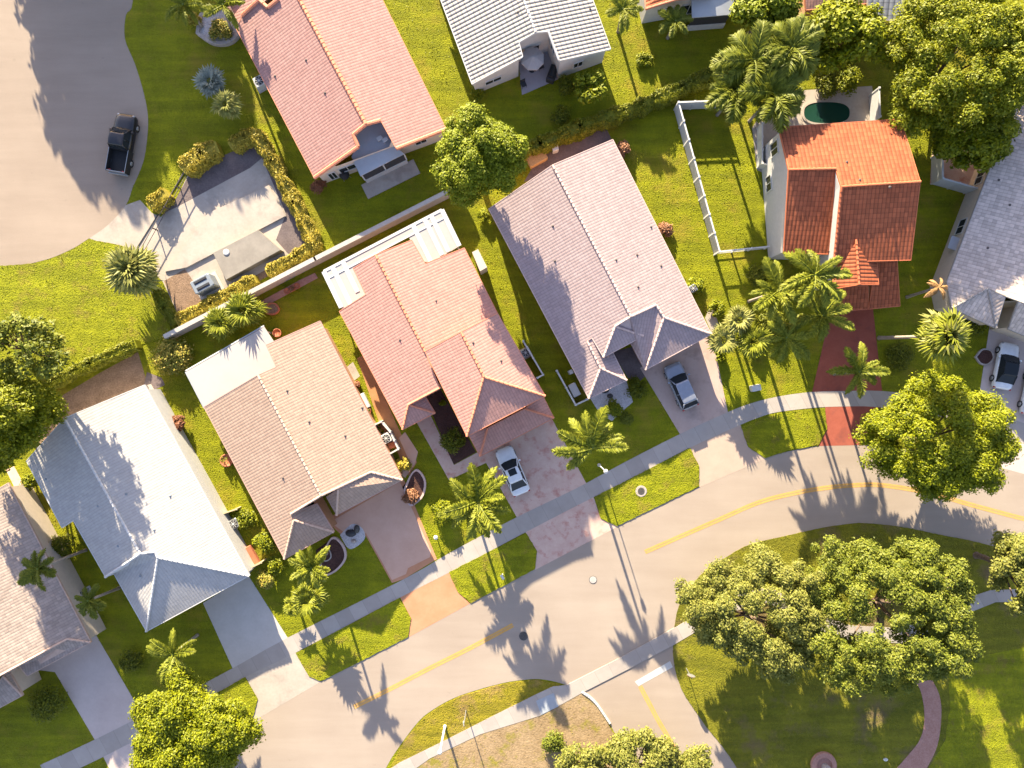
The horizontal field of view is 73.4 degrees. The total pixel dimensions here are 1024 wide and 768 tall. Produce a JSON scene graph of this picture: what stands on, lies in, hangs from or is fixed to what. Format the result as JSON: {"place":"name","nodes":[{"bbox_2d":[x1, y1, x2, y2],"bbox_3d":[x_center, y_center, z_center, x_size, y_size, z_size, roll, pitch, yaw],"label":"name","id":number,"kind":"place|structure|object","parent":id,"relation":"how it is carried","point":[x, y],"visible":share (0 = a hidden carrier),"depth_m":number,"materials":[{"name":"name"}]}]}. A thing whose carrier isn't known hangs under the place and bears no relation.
{"place":"outdoors","nodes":[
{"label":"outdoors","id":0,"kind":"place"},
{"bbox_2d":[0,0,147,265],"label":"cul de sac road","id":1,"kind":"structure","parent":0,"point":[70,85],"depth_m":65.99,"materials":[{"name":"grey asphalt"}]},
{"bbox_2d":[105,113,139,176],"bbox_3d":[-37.077,-22.793,65.062,2.370,1.885,5.750,10,90,0],"label":"pickup truck","id":2,"kind":"object","parent":1,"relation":"on","point":[124,130],"visible":1,"depth_m":64.98,"materials":[{"name":"black paint"}]},
{"bbox_2d":[0,239,170,381],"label":"sunny lawn","id":3,"kind":"structure","parent":0,"point":[71,302],"depth_m":65.95,"materials":[{"name":"green plant"}]},
{"bbox_2d":[0,311,74,382],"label":"tree","id":4,"kind":"object","parent":3,"relation":"on","point":[17,323],"visible":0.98,"depth_m":56.30,"materials":[{"name":"green plant"}]},
{"bbox_2d":[40,636,135,767],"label":"driveway","id":5,"kind":"structure","parent":0,"point":[95,687],"depth_m":65.99,"materials":[{"name":"grey concrete"}]},
{"bbox_2d":[203,577,287,667],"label":"driveway","id":6,"kind":"structure","parent":0,"point":[246,625],"depth_m":65.99,"materials":[{"name":"grey concrete"}]},
{"bbox_2d":[333,475,436,582],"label":"driveway","id":7,"kind":"structure","parent":0,"point":[386,521],"depth_m":65.98,"materials":[{"name":"beige concrete"}]},
{"bbox_2d":[357,356,416,475],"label":"garden path","id":8,"kind":"structure","parent":0,"point":[381,408],"depth_m":65.99,"materials":[{"name":"orange tile"}]},
{"bbox_2d":[390,680,560,767],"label":"verge","id":9,"kind":"structure","parent":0,"point":[430,729],"depth_m":65.94,"materials":[{"name":"green plant"}]},
{"bbox_2d":[0,0,1023,767],"bbox_3d":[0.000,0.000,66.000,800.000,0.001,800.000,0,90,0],"label":"lawn","id":10,"kind":"structure","parent":0,"point":[526,322],"depth_m":66.00,"materials":[{"name":"green plant"}]},
{"bbox_2d":[0,367,69,476],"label":"tree","id":11,"kind":"object","parent":10,"relation":"on","point":[30,410],"visible":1,"depth_m":57.00,"materials":[{"name":"green plant"}]},
{"bbox_2d":[26,680,68,724],"bbox_3d":[-44.009,30.179,65.021,3.923,2.027,4.171,0,90,0],"label":"shrub","id":12,"kind":"object","parent":10,"relation":"on","point":[45,706],"visible":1,"depth_m":64.68,"materials":[{"name":"green plant"}]},
{"bbox_2d":[16,548,87,591],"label":"palm tree","id":13,"kind":"object","parent":10,"relation":"on","point":[33,570],"visible":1,"depth_m":59.11,"materials":[{"name":"green plant"}]},
{"bbox_2d":[0,483,105,707],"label":"house","id":14,"kind":"structure","parent":10,"relation":"on","point":[39,629],"depth_m":62.62,"materials":[{"name":"tile"}]},
{"bbox_2d":[36,352,145,448],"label":"mulch bed","id":15,"kind":"object","parent":10,"relation":"on","point":[124,376],"visible":0.25,"depth_m":65.99,"materials":[{"name":"brown soil"}]},
{"bbox_2d":[41,339,142,391],"bbox_3d":[-41.102,-1.399,65.306,12.042,1.554,1.802,-25,90,0],"label":"hedge","id":16,"kind":"object","parent":10,"relation":"on","point":[85,366],"visible":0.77,"depth_m":64.99,"materials":[{"name":"green plant"}]},
{"bbox_2d":[74,583,120,619],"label":"palm tree","id":17,"kind":"object","parent":10,"relation":"on","point":[88,603],"visible":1,"depth_m":61.17,"materials":[{"name":"green plant"}]},
{"bbox_2d":[100,242,163,297],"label":"palm tree","id":18,"kind":"object","parent":10,"relation":"on","point":[130,269],"visible":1,"depth_m":62.39,"materials":[{"name":"green plant"}]},
{"bbox_2d":[26,385,255,631],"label":"house","id":19,"kind":"structure","parent":10,"relation":"on","point":[125,484],"depth_m":62.16,"materials":[{"name":"white tile"}]},
{"bbox_2d":[147,329,194,375],"bbox_3d":[-32.226,-2.696,64.991,4.256,2.094,4.276,31,90,0],"label":"shrub","id":20,"kind":"object","parent":10,"relation":"on","point":[167,360],"visible":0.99,"depth_m":64.73,"materials":[{"name":"green plant"}]},
{"bbox_2d":[146,628,198,685],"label":"palm tree","id":21,"kind":"object","parent":10,"relation":"on","point":[171,654],"visible":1,"depth_m":61.01,"materials":[{"name":"green plant"}]},
{"bbox_2d":[89,158,287,310],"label":"concrete lot","id":22,"kind":"structure","parent":10,"relation":"on","point":[130,224],"depth_m":65.99,"materials":[{"name":"grey concrete"}]},
{"bbox_2d":[164,269,200,311],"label":"mulch bed","id":23,"kind":"object","parent":22,"relation":"on","point":[183,295],"visible":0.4,"depth_m":65.99,"materials":[{"name":"brown soil"}]},
{"bbox_2d":[167,146,261,210],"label":"planting bed","id":24,"kind":"object","parent":22,"relation":"on","point":[231,164],"visible":0.78,"depth_m":65.99,"materials":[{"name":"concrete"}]},
{"bbox_2d":[177,140,224,178],"bbox_3d":[-29.601,-21.529,65.178,4.233,1.767,2.631,-38,90,0],"label":"hedge","id":25,"kind":"object","parent":24,"relation":"on","point":[202,158],"visible":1,"depth_m":64.82,"materials":[{"name":"yellow plant"}]},
{"bbox_2d":[165,185,285,271],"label":"concrete slab","id":26,"kind":"object","parent":22,"relation":"on","point":[230,223],"visible":0.88,"depth_m":65.83,"materials":[{"name":"grey concrete"}]},
{"bbox_2d":[213,230,283,280],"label":"concrete tank","id":27,"kind":"object","parent":22,"relation":"on","point":[243,255],"visible":1,"depth_m":65.05,"materials":[{"name":"white paint"}]},
{"bbox_2d":[261,156,306,253],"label":"planting bed","id":28,"kind":"object","parent":22,"relation":"on","point":[288,239],"visible":0.57,"depth_m":65.99,"materials":[{"name":"soil"}]},
{"bbox_2d":[247,128,322,249],"bbox_3d":[-21.409,-18.494,65.240,2.106,1.683,12.606,-28,90,0],"label":"hedge","id":29,"kind":"object","parent":28,"relation":"on","point":[291,196],"visible":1,"depth_m":64.90,"materials":[{"name":"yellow plant"}]},
{"bbox_2d":[128,665,266,767],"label":"tree","id":30,"kind":"object","parent":10,"relation":"on","point":[217,733],"visible":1,"depth_m":59.75,"materials":[{"name":"green plant"}]},
{"bbox_2d":[191,63,225,97],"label":"palm tree","id":31,"kind":"object","parent":10,"relation":"on","point":[213,85],"visible":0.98,"depth_m":64.07,"materials":[{"name":"grey plant"}]},
{"bbox_2d":[174,677,257,735],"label":"verge","id":32,"kind":"structure","parent":10,"relation":"on","point":[250,697],"depth_m":65.93,"materials":[{"name":"green plant"}]},
{"bbox_2d":[174,274,261,325],"bbox_3d":[-28.057,-7.983,65.276,8.617,1.566,1.856,-29,90,0],"label":"hedge","id":33,"kind":"object","parent":10,"relation":"on","point":[216,299],"visible":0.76,"depth_m":64.95,"materials":[{"name":"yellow plant"}]},
{"bbox_2d":[202,306,238,341],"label":"palm tree","id":34,"kind":"object","parent":10,"relation":"on","point":[215,329],"visible":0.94,"depth_m":63.39,"materials":[{"name":"green plant"}]},
{"bbox_2d":[209,89,242,120],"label":"palm tree","id":35,"kind":"object","parent":10,"relation":"on","point":[230,108],"visible":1,"depth_m":63.59,"materials":[{"name":"green plant"}]},
{"bbox_2d":[223,289,271,328],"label":"palm tree","id":36,"kind":"object","parent":10,"relation":"on","point":[253,311],"visible":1,"depth_m":63.00,"materials":[{"name":"green plant"}]},
{"bbox_2d":[246,653,320,718],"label":"driveway apron","id":37,"kind":"object","parent":10,"relation":"on","point":[279,683],"visible":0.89,"depth_m":65.99,"materials":[{"name":"concrete"}]},
{"bbox_2d":[185,321,402,559],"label":"house","id":38,"kind":"structure","parent":10,"relation":"on","point":[293,421],"depth_m":62.28,"materials":[{"name":"beige tile"}]},
{"bbox_2d":[265,239,323,278],"bbox_3d":[-20.759,-11.909,65.296,5.742,1.553,1.768,-30,90,0],"label":"hedge","id":39,"kind":"object","parent":10,"relation":"on","point":[302,253],"visible":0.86,"depth_m":64.97,"materials":[{"name":"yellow plant"}]},
{"bbox_2d":[163,191,448,338],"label":"garden wall","id":40,"kind":"structure","parent":10,"relation":"on","point":[318,259],"depth_m":64.26,"materials":[{"name":"white concrete"}]},
{"bbox_2d":[291,581,328,616],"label":"palm tree","id":41,"kind":"object","parent":10,"relation":"on","point":[318,600],"visible":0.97,"depth_m":63.04,"materials":[{"name":"green plant"}]},
{"bbox_2d":[316,542,345,565],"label":"planting bed","id":42,"kind":"object","parent":10,"relation":"on","point":[320,548],"visible":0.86,"depth_m":65.99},
{"bbox_2d":[287,545,330,588],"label":"palm tree","id":43,"kind":"object","parent":42,"relation":"on","point":[311,571],"visible":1,"depth_m":60.43,"materials":[{"name":"green plant"}]},
{"bbox_2d":[229,0,445,198],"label":"house","id":44,"kind":"structure","parent":10,"relation":"on","point":[342,79],"depth_m":62.19,"materials":[{"name":"pink tile"}]},
{"bbox_2d":[296,598,410,680],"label":"verge","id":45,"kind":"structure","parent":10,"relation":"on","point":[344,653],"depth_m":65.93,"materials":[{"name":"green plant"}]},
{"bbox_2d":[400,573,469,636],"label":"driveway apron","id":46,"kind":"object","parent":10,"relation":"on","point":[432,602],"visible":1,"depth_m":65.99,"materials":[{"name":"beige concrete"}]},
{"bbox_2d":[322,209,553,456],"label":"house","id":47,"kind":"structure","parent":10,"relation":"on","point":[417,309],"depth_m":61.93,"materials":[{"name":"tile"}]},
{"bbox_2d":[426,389,475,463],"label":"planting bed","id":48,"kind":"object","parent":10,"relation":"on","point":[445,418],"visible":0.6,"depth_m":65.99,"materials":[{"name":"brown soil"}]},
{"bbox_2d":[417,416,488,479],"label":"entry walk","id":49,"kind":"structure","parent":10,"relation":"on","point":[429,430],"depth_m":65.99,"materials":[{"name":"grey concrete"}]},
{"bbox_2d":[443,462,510,540],"bbox_3d":[-3.001,10.250,62.245,5.924,7.610,6.964,0,90,0],"label":"palm tree","id":50,"kind":"object","parent":10,"relation":"on","point":[481,496],"visible":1,"depth_m":59.40,"materials":[{"name":"green plant"}]},
{"bbox_2d":[429,100,531,210],"bbox_3d":[-2.589,-19.166,59.980,8.660,12.139,8.764,0,90,0],"label":"tree","id":51,"kind":"object","parent":10,"relation":"on","point":[465,172],"visible":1,"depth_m":55.87,"materials":[{"name":"green plant"}]},
{"bbox_2d":[450,534,536,602],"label":"verge","id":52,"kind":"structure","parent":10,"relation":"on","point":[491,569],"depth_m":65.93,"materials":[{"name":"green plant"}]},
{"bbox_2d":[519,51,557,94],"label":"patio","id":53,"kind":"structure","parent":10,"relation":"on","point":[534,80],"depth_m":65.99,"materials":[{"name":"concrete"}]},
{"bbox_2d":[551,405,629,470],"bbox_3d":[6.320,4.675,61.674,6.391,8.753,4.600,-22,90,0],"label":"palm tree","id":54,"kind":"object","parent":10,"relation":"on","point":[586,440],"visible":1,"depth_m":58.51,"materials":[{"name":"green plant"}]},
{"bbox_2d":[573,68,607,105],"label":"bush","id":55,"kind":"object","parent":10,"relation":"on","point":[583,93],"visible":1,"depth_m":63.14,"materials":[{"name":"green plant"}]},
{"bbox_2d":[489,139,711,398],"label":"house","id":56,"kind":"structure","parent":10,"relation":"on","point":[591,254],"depth_m":62.16,"materials":[{"name":"tile"}]},
{"bbox_2d":[524,66,714,160],"bbox_3d":[9.528,-25.363,65.132,22.376,1.916,2.325,-22,90,0],"label":"hedge","id":57,"kind":"object","parent":10,"relation":"on","point":[580,129],"visible":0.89,"depth_m":64.74,"materials":[{"name":"green plant"}]},
{"bbox_2d":[604,0,643,34],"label":"palm tree","id":58,"kind":"object","parent":10,"relation":"on","point":[624,8],"visible":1,"depth_m":61.71,"materials":[{"name":"green plant"}]},
{"bbox_2d":[552,725,713,767],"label":"tree","id":59,"kind":"object","parent":10,"relation":"on","point":[620,751],"visible":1,"depth_m":61.73,"materials":[{"name":"green plant"}]},
{"bbox_2d":[657,4,693,39],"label":"palm tree","id":60,"kind":"object","parent":10,"relation":"on","point":[677,17],"visible":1,"depth_m":62.72,"materials":[{"name":"green plant"}]},
{"bbox_2d":[637,0,735,30],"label":"house","id":61,"kind":"structure","parent":10,"relation":"on","point":[710,14],"depth_m":63.52,"materials":[{"name":"orange ceramic"}]},
{"bbox_2d":[673,100,720,255],"bbox_3d":[17.885,-19.471,65.043,4.795,1.915,14.315,0,90,0],"label":"fence","id":62,"kind":"object","parent":10,"relation":"on","point":[680,106],"visible":0.8,"depth_m":64.87,"materials":[{"name":"white paint"}]},
{"bbox_2d":[704,322,739,353],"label":"palm tree","id":63,"kind":"object","parent":10,"relation":"on","point":[716,339],"visible":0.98,"depth_m":62.65,"materials":[{"name":"green plant"}]},
{"bbox_2d":[704,68,761,123],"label":"palm tree","id":64,"kind":"object","parent":10,"relation":"on","point":[722,97],"visible":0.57,"depth_m":59.90,"materials":[{"name":"green plant"}]},
{"bbox_2d":[709,19,779,88],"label":"palm tree","id":65,"kind":"object","parent":10,"relation":"on","point":[739,56],"visible":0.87,"depth_m":59.09,"materials":[{"name":"green plant"}]},
{"bbox_2d":[735,326,773,359],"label":"palm tree","id":66,"kind":"object","parent":10,"relation":"on","point":[745,346],"visible":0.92,"depth_m":62.28,"materials":[{"name":"green plant"}]},
{"bbox_2d":[728,0,802,38],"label":"tree","id":67,"kind":"object","parent":10,"relation":"on","point":[744,13],"visible":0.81,"depth_m":60.13,"materials":[{"name":"green plant"}]},
{"bbox_2d":[736,62,805,133],"bbox_3d":[22.555,-24.953,61.987,6.515,8.126,6.602,0,90,0],"label":"palm tree","id":68,"kind":"object","parent":10,"relation":"on","point":[780,95],"visible":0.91,"depth_m":58.99,"materials":[{"name":"green plant"}]},
{"bbox_2d":[747,256,810,325],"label":"palm tree","id":69,"kind":"object","parent":10,"relation":"on","point":[772,296],"visible":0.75,"depth_m":58.26,"materials":[{"name":"green plant"}]},
{"bbox_2d":[758,312,814,362],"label":"palm tree","id":70,"kind":"object","parent":10,"relation":"on","point":[786,338],"visible":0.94,"depth_m":59.68,"materials":[{"name":"green plant"}]},
{"bbox_2d":[756,11,825,80],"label":"palm tree","id":71,"kind":"object","parent":10,"relation":"on","point":[797,46],"visible":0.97,"depth_m":58.50,"materials":[{"name":"green plant"}]},
{"bbox_2d":[752,86,872,171],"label":"pool deck","id":72,"kind":"structure","parent":10,"relation":"on","point":[858,102],"depth_m":65.99,"materials":[{"name":"concrete"}]},
{"bbox_2d":[801,100,851,123],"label":"pool","id":73,"kind":"structure","parent":72,"relation":"in","point":[823,111],"depth_m":65.94,"materials":[{"name":"liquid"}]},
{"bbox_2d":[776,248,852,308],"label":"palm tree","id":74,"kind":"object","parent":10,"relation":"on","point":[818,275],"visible":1,"depth_m":57.13,"materials":[{"name":"green plant"}]},
{"bbox_2d":[787,289,855,342],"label":"palm tree","id":75,"kind":"object","parent":10,"relation":"on","point":[821,318],"visible":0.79,"depth_m":59.04,"materials":[{"name":"green plant"}]},
{"bbox_2d":[762,119,920,310],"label":"house","id":76,"kind":"structure","parent":10,"relation":"on","point":[848,192],"depth_m":60.23,"materials":[{"name":"orange tile"}]},
{"bbox_2d":[807,0,894,74],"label":"tree","id":77,"kind":"object","parent":10,"relation":"on","point":[841,21],"visible":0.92,"depth_m":59.61,"materials":[{"name":"green plant"}]},
{"bbox_2d":[825,341,890,398],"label":"palm tree","id":78,"kind":"object","parent":10,"relation":"on","point":[860,369],"visible":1,"depth_m":60.53,"materials":[{"name":"green plant"}]},
{"bbox_2d":[877,303,972,364],"bbox_3d":[35.497,-4.002,60.019,4.248,12.061,5.135,0,90,0],"label":"palm tree","id":79,"kind":"object","parent":10,"relation":"on","point":[944,336],"visible":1,"depth_m":55.50,"materials":[{"name":"green plant"}]},
{"bbox_2d":[848,368,1023,505],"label":"tree","id":80,"kind":"object","parent":10,"relation":"on","point":[986,443],"visible":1,"depth_m":59.15,"materials":[{"name":"green plant"}]},
{"bbox_2d":[880,0,1023,160],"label":"tree","id":81,"kind":"object","parent":10,"relation":"on","point":[974,26],"visible":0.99,"depth_m":57.67,"materials":[{"name":"green plant"}]},
{"bbox_2d":[930,154,977,193],"bbox_3d":[42.032,-19.058,65.043,6.335,1.915,2.190,39,90,0],"label":"fence","id":82,"kind":"object","parent":10,"relation":"on","point":[937,173],"visible":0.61,"depth_m":64.97,"materials":[{"name":"white paint"}]},
{"bbox_2d":[930,102,1021,172],"bbox_3d":[41.559,-22.098,62.370,7.753,7.361,6.602,0,90,0],"label":"tree","id":83,"kind":"object","parent":10,"relation":"on","point":[982,153],"visible":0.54,"depth_m":60.49,"materials":[{"name":"green plant"}]},
{"bbox_2d":[930,105,1023,341],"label":"house","id":84,"kind":"structure","parent":10,"relation":"on","point":[980,270],"depth_m":62.53,"materials":[{"name":"grey tile"}]},
{"bbox_2d":[417,693,613,767],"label":"verge","id":85,"kind":"structure","parent":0,"point":[525,750],"depth_m":65.94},
{"bbox_2d":[440,0,610,89],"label":"house","id":86,"kind":"structure","parent":0,"point":[495,39],"depth_m":62.29,"materials":[{"name":"white tile"}]},
{"bbox_2d":[40,391,1023,767],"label":"sidewalk","id":87,"kind":"structure","parent":0,"point":[96,749],"depth_m":65.98,"materials":[{"name":"concrete"}]},
{"bbox_2d":[483,420,617,569],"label":"driveway","id":88,"kind":"structure","parent":0,"point":[549,476],"depth_m":65.99,"materials":[{"name":"beige concrete"}]},
{"bbox_2d":[496,445,529,496],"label":"car","id":89,"kind":"object","parent":88,"relation":"on","point":[508,460],"visible":0.98,"depth_m":65.06,"materials":[{"name":"white paint"}]},
{"bbox_2d":[524,129,611,181],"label":"garden soil","id":90,"kind":"structure","parent":0,"point":[596,138],"depth_m":65.99,"materials":[{"name":"brown soil"}]},
{"bbox_2d":[221,445,1023,767],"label":"road","id":91,"kind":"structure","parent":0,"point":[567,617],"depth_m":65.99,"materials":[{"name":"grey asphalt"}]},
{"bbox_2d":[644,482,1023,553],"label":"road marking","id":92,"kind":"object","parent":91,"relation":"on","point":[784,496],"visible":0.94,"depth_m":65.98,"materials":[{"name":"yellow paint"}]},
{"bbox_2d":[594,448,698,525],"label":"verge","id":93,"kind":"structure","parent":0,"point":[610,504],"depth_m":65.93,"materials":[{"name":"green plant"}]},
{"bbox_2d":[640,330,727,433],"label":"driveway","id":94,"kind":"structure","parent":0,"point":[698,362],"depth_m":65.99,"materials":[{"name":"grey concrete"}]},
{"bbox_2d":[664,361,698,411],"bbox_3d":[16.102,0.191,65.152,2.270,1.705,4.600,-24,90,0],"label":"car","id":95,"kind":"object","parent":94,"relation":"on","point":[676,376],"visible":1,"depth_m":64.81,"materials":[{"name":"grey paint"}]},
{"bbox_2d":[392,589,1016,767],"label":"sidewalk","id":96,"kind":"structure","parent":0,"point":[526,709],"depth_m":65.92,"materials":[{"name":"concrete"}]},
{"bbox_2d":[690,425,765,486],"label":"driveway apron","id":97,"kind":"object","parent":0,"point":[723,454],"visible":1,"depth_m":65.99,"materials":[{"name":"beige concrete"}]},
{"bbox_2d":[742,408,826,457],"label":"verge","id":98,"kind":"structure","parent":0,"point":[779,435],"depth_m":65.93,"materials":[{"name":"green plant"}]},
{"bbox_2d":[812,309,881,445],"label":"driveway","id":99,"kind":"structure","parent":0,"point":[840,422],"depth_m":65.99,"materials":[{"name":"red brick"}]},
{"bbox_2d":[673,523,1023,767],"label":"park lawn","id":100,"kind":"structure","parent":0,"point":[831,730],"depth_m":65.95,"materials":[{"name":"green plant"}]},
{"bbox_2d":[673,539,834,685],"bbox_3d":[21.202,19.548,61.867,14.038,8.441,11.242,23,90,0],"label":"tree","id":101,"kind":"object","parent":100,"relation":"on","point":[713,620],"visible":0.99,"depth_m":59.19,"materials":[{"name":"green plant"}]},
{"bbox_2d":[784,534,985,700],"bbox_3d":[32.536,20.492,60.959,16.592,10.183,14.834,0,90,0],"label":"tree","id":102,"kind":"object","parent":100,"relation":"on","point":[908,572],"visible":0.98,"depth_m":58.48,"materials":[{"name":"green plant"}]},
{"bbox_2d":[973,529,1023,616],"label":"tree","id":103,"kind":"object","parent":100,"relation":"on","point":[1006,560],"visible":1,"depth_m":59.89,"materials":[{"name":"green plant"}]},
{"bbox_2d":[897,680,940,767],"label":"park path","id":104,"kind":"structure","parent":0,"point":[921,754],"depth_m":65.93,"materials":[{"name":"concrete"}]},
{"bbox_2d":[929,648,1023,767],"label":"sunny lawn","id":105,"kind":"structure","parent":0,"point":[988,670],"depth_m":65.94,"materials":[{"name":"green plant"}]},
{"bbox_2d":[980,326,1023,473],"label":"driveway","id":106,"kind":"structure","parent":0,"point":[1014,394],"depth_m":65.99,"materials":[{"name":"grey concrete"}]},
{"bbox_2d":[989,342,1021,390],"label":"car","id":107,"kind":"object","parent":106,"relation":"on","point":[1004,376],"visible":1,"depth_m":65.12,"materials":[{"name":"white paint"}]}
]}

